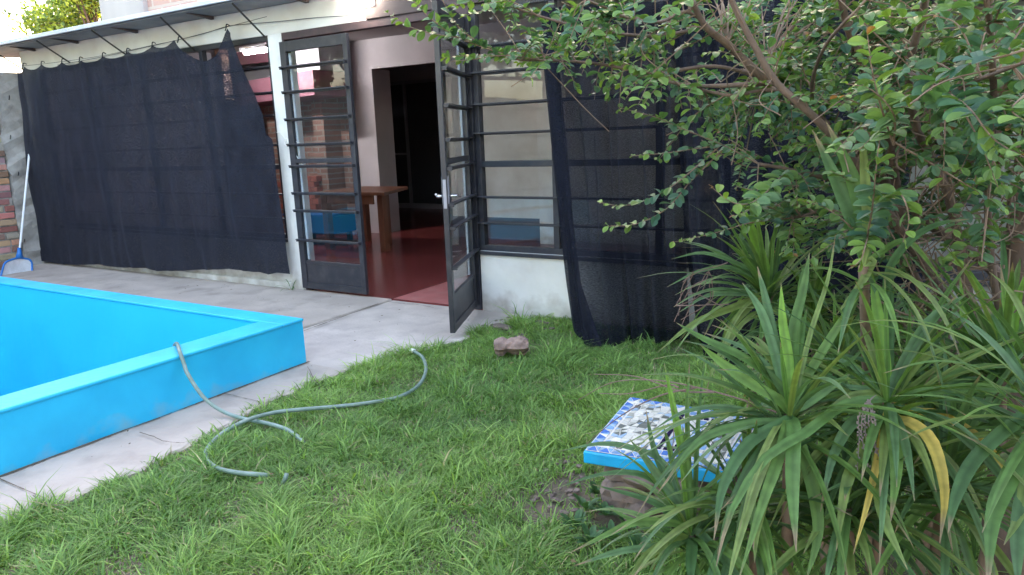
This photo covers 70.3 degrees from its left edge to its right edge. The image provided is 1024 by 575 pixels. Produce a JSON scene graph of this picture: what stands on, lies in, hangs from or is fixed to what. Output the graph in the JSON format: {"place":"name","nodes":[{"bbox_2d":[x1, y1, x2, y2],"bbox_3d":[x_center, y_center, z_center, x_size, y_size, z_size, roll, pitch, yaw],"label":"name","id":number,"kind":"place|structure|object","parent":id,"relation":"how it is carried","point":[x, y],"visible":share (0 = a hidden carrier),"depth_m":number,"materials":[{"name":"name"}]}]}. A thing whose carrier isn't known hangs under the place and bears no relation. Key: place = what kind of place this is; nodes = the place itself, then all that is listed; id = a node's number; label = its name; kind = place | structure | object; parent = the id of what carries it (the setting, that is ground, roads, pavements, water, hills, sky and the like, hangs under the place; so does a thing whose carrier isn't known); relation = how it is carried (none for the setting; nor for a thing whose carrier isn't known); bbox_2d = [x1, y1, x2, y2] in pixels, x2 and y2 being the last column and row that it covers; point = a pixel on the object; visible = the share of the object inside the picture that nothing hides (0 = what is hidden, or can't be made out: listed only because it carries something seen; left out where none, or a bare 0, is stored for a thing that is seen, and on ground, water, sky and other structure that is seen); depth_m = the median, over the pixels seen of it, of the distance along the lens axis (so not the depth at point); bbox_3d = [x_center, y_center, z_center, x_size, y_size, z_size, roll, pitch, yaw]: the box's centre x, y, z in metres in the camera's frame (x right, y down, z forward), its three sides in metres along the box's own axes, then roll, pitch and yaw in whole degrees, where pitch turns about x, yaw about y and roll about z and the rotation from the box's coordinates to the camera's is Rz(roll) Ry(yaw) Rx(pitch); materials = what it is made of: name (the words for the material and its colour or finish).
{"place":"outdoors","nodes":[
{"label":"outdoors","id":0,"kind":"place"},
{"bbox_2d":[0,0,99,72],"label":"sky","id":1,"kind":"structure","parent":0,"point":[5,31],"materials":[{"name":"white"}]},
{"bbox_2d":[0,262,391,328],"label":"patio","id":2,"kind":"structure","parent":0,"point":[311,307],"depth_m":7.20,"materials":[{"name":"concrete"}]},
{"bbox_2d":[0,154,32,275],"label":"pool net","id":3,"kind":"object","parent":2,"relation":"on","point":[19,262],"visible":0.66,"depth_m":8.86,"materials":[{"name":"white"}]},
{"bbox_2d":[0,279,428,528],"bbox_3d":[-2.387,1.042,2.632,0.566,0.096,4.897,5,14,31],"label":"path","id":4,"kind":"structure","parent":0,"point":[117,452],"depth_m":3.56,"materials":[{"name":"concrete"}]},
{"bbox_2d":[303,300,534,370],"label":"path","id":5,"kind":"structure","parent":0,"point":[327,344],"depth_m":5.55,"materials":[{"name":"concrete"}]},
{"bbox_2d":[0,300,1007,574],"bbox_3d":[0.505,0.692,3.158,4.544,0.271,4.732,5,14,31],"label":"grass","id":6,"kind":"structure","parent":0,"point":[522,394],"depth_m":3.11,"materials":[{"name":"green plant"}]},
{"bbox_2d":[281,473,288,484],"bbox_3d":[-0.965,0.815,3.087,0.042,0.058,0.020,1,12,13],"label":"hose","id":7,"kind":"object","parent":6,"relation":"on","point":[285,478],"visible":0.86,"depth_m":3.08,"materials":[{"name":"plastic"}]},
{"bbox_2d":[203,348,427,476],"bbox_3d":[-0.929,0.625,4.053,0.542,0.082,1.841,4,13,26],"label":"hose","id":8,"kind":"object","parent":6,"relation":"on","point":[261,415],"visible":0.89,"depth_m":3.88,"materials":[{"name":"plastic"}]},
{"bbox_2d":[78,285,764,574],"bbox_3d":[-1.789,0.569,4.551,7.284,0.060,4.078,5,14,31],"label":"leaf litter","id":9,"kind":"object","parent":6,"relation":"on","point":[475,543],"visible":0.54,"depth_m":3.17,"materials":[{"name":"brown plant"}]},
{"bbox_2d":[490,323,511,331],"bbox_3d":[-0.091,0.302,5.458,0.188,0.050,0.110,5,14,31],"label":"flat stone","id":10,"kind":"object","parent":6,"relation":"on","point":[503,327],"visible":0.66,"depth_m":5.42,"materials":[{"name":"grey stone"}]},
{"bbox_2d":[494,335,528,355],"bbox_3d":[-0.004,0.384,4.827,0.232,0.141,0.168,-2,12,0],"label":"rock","id":11,"kind":"object","parent":6,"relation":"on","point":[517,345],"visible":1,"depth_m":4.77,"materials":[{"name":"brown stone"}]},
{"bbox_2d":[479,317,583,515],"bbox_3d":[0.026,0.560,4.319,0.636,0.040,3.090,-2,12,2],"label":"rubble","id":12,"kind":"object","parent":6,"relation":"on","point":[575,490],"visible":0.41,"depth_m":2.99,"materials":[{"name":"stone"}]},
{"bbox_2d":[559,507,586,528],"bbox_3d":[0.231,0.856,2.674,0.105,0.054,0.096,-4,12,-11],"label":"weed plant","id":13,"kind":"object","parent":6,"relation":"on","point":[580,513],"visible":0.8,"depth_m":2.69,"materials":[{"name":"green plant"}]},
{"bbox_2d":[572,492,602,509],"bbox_3d":[0.288,0.825,2.798,0.119,0.061,0.101,5,14,31],"label":"weed plant","id":14,"kind":"object","parent":6,"relation":"on","point":[585,504],"visible":0.97,"depth_m":2.80,"materials":[{"name":"green plant"}]},
{"bbox_2d":[572,521,603,544],"bbox_3d":[0.271,0.872,2.569,0.124,0.062,0.087,-13,16,-42],"label":"weed plant","id":15,"kind":"object","parent":6,"relation":"on","point":[592,532],"visible":0.77,"depth_m":2.58,"materials":[{"name":"green plant"}]},
{"bbox_2d":[588,480,599,494],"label":"weed plant","id":16,"kind":"object","parent":6,"relation":"on","point":[595,490],"visible":0.75,"depth_m":2.92,"materials":[{"name":"green plant"}]},
{"bbox_2d":[595,500,617,515],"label":"weed plant","id":17,"kind":"object","parent":6,"relation":"on","point":[604,503],"visible":0.88,"depth_m":2.76,"materials":[{"name":"green plant"}]},
{"bbox_2d":[597,519,620,541],"bbox_3d":[0.355,0.870,2.573,0.081,0.055,0.097,-6,13,-20],"label":"weed plant","id":18,"kind":"object","parent":6,"relation":"on","point":[611,524],"visible":0.53,"depth_m":2.60,"materials":[{"name":"green plant"}]},
{"bbox_2d":[628,532,652,545],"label":"weed plant","id":19,"kind":"object","parent":6,"relation":"on","point":[636,538],"visible":0.43,"depth_m":2.54,"materials":[{"name":"green plant"}]},
{"bbox_2d":[584,397,753,532],"bbox_3d":[0.616,0.703,2.823,0.579,0.306,0.594,5,14,31],"label":"mosaic table","id":20,"kind":"object","parent":6,"relation":"on","point":[627,427],"visible":0.41,"depth_m":2.69,"materials":[{"name":"tile"}]},
{"bbox_2d":[555,357,814,574],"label":"strap leaf plant","id":21,"kind":"object","parent":6,"relation":"on","point":[694,539],"visible":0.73,"depth_m":1.86,"materials":[{"name":"green plant"}]},
{"bbox_2d":[592,402,919,574],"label":"strap leaf plant","id":22,"kind":"object","parent":6,"relation":"on","point":[766,550],"visible":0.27,"depth_m":1.77,"materials":[{"name":"green plant"}]},
{"bbox_2d":[644,199,890,508],"bbox_3d":[0.931,0.269,2.672,0.770,1.251,0.886,5,14,31],"label":"strap leaf plant","id":23,"kind":"object","parent":6,"relation":"on","point":[766,261],"visible":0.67,"depth_m":2.58,"materials":[{"name":"green plant"}]},
{"bbox_2d":[607,235,985,574],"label":"strap leaf plant","id":24,"kind":"object","parent":6,"relation":"on","point":[788,394],"visible":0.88,"depth_m":1.72,"materials":[{"name":"green plant"}]},
{"bbox_2d":[578,374,776,449],"bbox_3d":[0.432,0.419,2.112,0.103,0.347,0.813,-9,14,-30],"label":"leaf","id":25,"kind":"object","parent":24,"relation":"on","point":[695,387],"visible":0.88,"depth_m":2.13,"materials":[{"name":"green plant"}]},
{"bbox_2d":[713,237,918,443],"bbox_3d":[1.130,0.323,2.731,0.784,1.106,0.674,-5,12,-13],"label":"strap leaf plant","id":26,"kind":"object","parent":6,"relation":"on","point":[817,284],"visible":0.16,"depth_m":2.65,"materials":[{"name":"green plant"}]},
{"bbox_2d":[723,257,938,574],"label":"strap leaf plant","id":27,"kind":"object","parent":6,"relation":"on","point":[848,339],"visible":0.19,"depth_m":2.19,"materials":[{"name":"green plant"}]},
{"bbox_2d":[681,372,1009,574],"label":"strap leaf plant","id":28,"kind":"object","parent":6,"relation":"on","point":[928,560],"visible":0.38,"depth_m":1.64,"materials":[{"name":"green plant"}]},
{"bbox_2d":[758,121,973,574],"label":"strap leaf plant","id":29,"kind":"object","parent":6,"relation":"on","point":[845,196],"visible":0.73,"depth_m":1.78,"materials":[{"name":"green plant"}]},
{"bbox_2d":[716,252,1023,574],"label":"strap leaf plant","id":30,"kind":"object","parent":6,"relation":"on","point":[887,446],"visible":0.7,"depth_m":1.62,"materials":[{"name":"green plant"}]},
{"bbox_2d":[799,269,969,417],"bbox_3d":[1.351,0.386,2.612,0.770,1.014,0.671,-5,12,-13],"label":"strap leaf plant","id":31,"kind":"object","parent":6,"relation":"on","point":[896,359],"visible":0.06,"depth_m":2.56,"materials":[{"name":"green plant"}]},
{"bbox_2d":[773,338,1023,574],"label":"strap leaf plant","id":32,"kind":"object","parent":6,"relation":"on","point":[951,450],"visible":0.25,"depth_m":1.66,"materials":[{"name":"green plant"}]},
{"bbox_2d":[836,273,1023,574],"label":"strap leaf plant","id":33,"kind":"object","parent":6,"relation":"on","point":[1007,484],"visible":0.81,"depth_m":1.40,"materials":[{"name":"green plant"}]},
{"bbox_2d":[840,284,1023,574],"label":"strap leaf plant","id":34,"kind":"object","parent":6,"relation":"on","point":[930,524],"visible":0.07,"depth_m":2.12,"materials":[{"name":"green plant"}]},
{"bbox_2d":[854,226,1023,574],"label":"strap leaf plant","id":35,"kind":"object","parent":6,"relation":"on","point":[1007,309],"visible":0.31,"depth_m":1.95,"materials":[{"name":"green plant"}]},
{"bbox_2d":[980,127,1023,574],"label":"tree trunk","id":36,"kind":"object","parent":6,"relation":"on","point":[1015,257],"visible":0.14,"depth_m":2.23,"materials":[{"name":"plant"}]},
{"bbox_2d":[385,0,1023,441],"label":"shrub","id":37,"kind":"object","parent":36,"relation":"attached to","point":[927,92],"visible":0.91,"depth_m":2.12,"materials":[{"name":"green plant"}]},
{"label":"ground","id":38,"kind":"structure","parent":0,"visible":0},
{"bbox_2d":[0,72,49,269],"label":"boundary wall","id":39,"kind":"structure","parent":38,"relation":"on","point":[13,168],"depth_m":9.11,"materials":[{"name":"concrete"}]},
{"bbox_2d":[1,0,101,37],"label":"leafy tree","id":40,"kind":"object","parent":38,"relation":"on","point":[42,19],"visible":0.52,"depth_m":22.55,"materials":[{"name":"green plant"}]},
{"bbox_2d":[99,0,147,20],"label":"concrete tower","id":41,"kind":"structure","parent":38,"relation":"on","point":[110,9],"depth_m":14.19,"materials":[{"name":"white concrete"}]},
{"bbox_2d":[0,276,305,476],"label":"swimming pool","id":42,"kind":"structure","parent":38,"relation":"in","point":[79,366],"depth_m":4.59,"materials":[{"name":"paint"}]},
{"bbox_2d":[172,342,305,442],"bbox_3d":[-1.563,0.746,3.933,1.382,0.787,0.133,7,15,37],"label":"hose","id":43,"kind":"object","parent":42,"relation":"hanging from","point":[208,401],"visible":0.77,"depth_m":3.90,"materials":[{"name":"plastic"}]},
{"bbox_2d":[147,0,202,10],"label":"brick parapet","id":44,"kind":"structure","parent":38,"relation":"on","point":[156,4],"depth_m":13.64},
{"bbox_2d":[0,0,1023,353],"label":"house","id":45,"kind":"structure","parent":38,"relation":"on","point":[462,150],"depth_m":7.40,"materials":[{"name":"white paint"}]},
{"bbox_2d":[24,16,266,65],"bbox_3d":[-4.242,-2.567,7.791,4.760,0.118,0.004,5,14,31],"label":"wire","id":46,"kind":"object","parent":45,"relation":"attached to","point":[151,45],"visible":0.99,"depth_m":7.43,"materials":[{"name":"grey metal"}]},
{"bbox_2d":[17,24,289,273],"bbox_3d":[-4.187,-1.383,7.999,4.641,2.511,0.113,5,14,31],"label":"shade cloth","id":47,"kind":"object","parent":46,"relation":"hanging from","point":[156,158],"visible":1,"depth_m":7.81,"materials":[{"name":"black fabric"}]},
{"bbox_2d":[88,35,287,241],"bbox_3d":[-3.995,-1.558,8.041,4.158,1.940,0.100,5,14,31],"label":"window","id":48,"kind":"structure","parent":45,"relation":"in","point":[202,49],"depth_m":7.00,"materials":[{"name":"paint"}]},
{"bbox_2d":[65,14,360,63],"bbox_3d":[-3.326,-2.506,7.354,4.813,0.121,0.005,5,14,31],"label":"cable","id":49,"kind":"object","parent":45,"relation":"attached to","point":[227,26],"visible":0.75,"depth_m":6.80,"materials":[{"name":"grey metal"}]},
{"bbox_2d":[239,44,266,54],"bbox_3d":[-3.429,-3.167,9.692,0.520,0.093,0.080,5,14,31],"label":"ceiling lamp","id":50,"kind":"object","parent":45,"relation":"attached to","point":[255,49],"visible":0.85,"depth_m":9.65,"materials":[{"name":"white plastic"}]},
{"bbox_2d":[277,132,302,164],"bbox_3d":[-2.086,-1.306,6.853,0.347,0.323,0.019,5,14,31],"label":"string","id":51,"kind":"object","parent":45,"relation":"attached to","point":[286,139],"visible":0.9,"depth_m":6.86,"materials":[{"name":"white"}]},
{"bbox_2d":[249,45,356,235],"bbox_3d":[-3.931,-2.290,11.591,3.200,2.850,0.800,5,14,31],"label":"brick barbecue","id":52,"kind":"object","parent":45,"relation":"on","point":[324,103],"visible":0.3,"depth_m":10.97,"materials":[{"name":"brick"}]},
{"bbox_2d":[283,209,355,241],"bbox_3d":[-2.747,-0.866,10.464,0.940,0.440,0.540,5,14,31],"label":"chest","id":53,"kind":"object","parent":45,"relation":"on","point":[343,223],"visible":0.33,"depth_m":10.18,"materials":[{"name":"blue paint"}]},
{"bbox_2d":[279,33,368,294],"bbox_3d":[-1.729,-1.086,6.653,0.830,2.290,0.092,5,14,31],"label":"door","id":54,"kind":"structure","parent":45,"relation":"in","point":[322,275],"depth_m":6.67,"materials":[{"name":"paint"}]},
{"bbox_2d":[316,186,407,251],"bbox_3d":[-1.845,-0.933,9.795,1.218,0.780,0.950,5,14,31],"label":"table","id":55,"kind":"object","parent":45,"relation":"on","point":[369,193],"visible":0.82,"depth_m":9.60,"materials":[{"name":"brown wood"}]},
{"bbox_2d":[349,0,374,8],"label":"wall lamp","id":56,"kind":"object","parent":45,"relation":"attached to","point":[356,4],"visible":1,"depth_m":6.00,"materials":[{"name":"white plastic"}]},
{"bbox_2d":[431,0,479,332],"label":"door","id":57,"kind":"structure","parent":45,"relation":"in","point":[462,301],"depth_m":5.35,"materials":[{"name":"paint"}]},
{"bbox_2d":[470,0,687,267],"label":"window","id":58,"kind":"structure","parent":45,"relation":"in","point":[479,133],"depth_m":5.69,"materials":[{"name":"paint"}]},
{"bbox_2d":[541,0,689,346],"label":"shade cloth","id":59,"kind":"object","parent":45,"relation":"hanging from","point":[615,295],"visible":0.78,"depth_m":5.01,"materials":[{"name":"black fabric"}]},
{"bbox_2d":[674,0,793,364],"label":"shade cloth","id":60,"kind":"object","parent":45,"relation":"hanging from","point":[702,195],"visible":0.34,"depth_m":4.58,"materials":[{"name":"black fabric"}]},
{"bbox_2d":[788,0,932,365],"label":"shade cloth","id":61,"kind":"object","parent":45,"relation":"hanging from","point":[841,256],"visible":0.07,"depth_m":4.36,"materials":[{"name":"black fabric"}]},
{"bbox_2d":[915,22,1023,286],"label":"window","id":62,"kind":"structure","parent":45,"relation":"in","point":[978,274],"depth_m":4.20,"materials":[{"name":"paint"}]}
]}

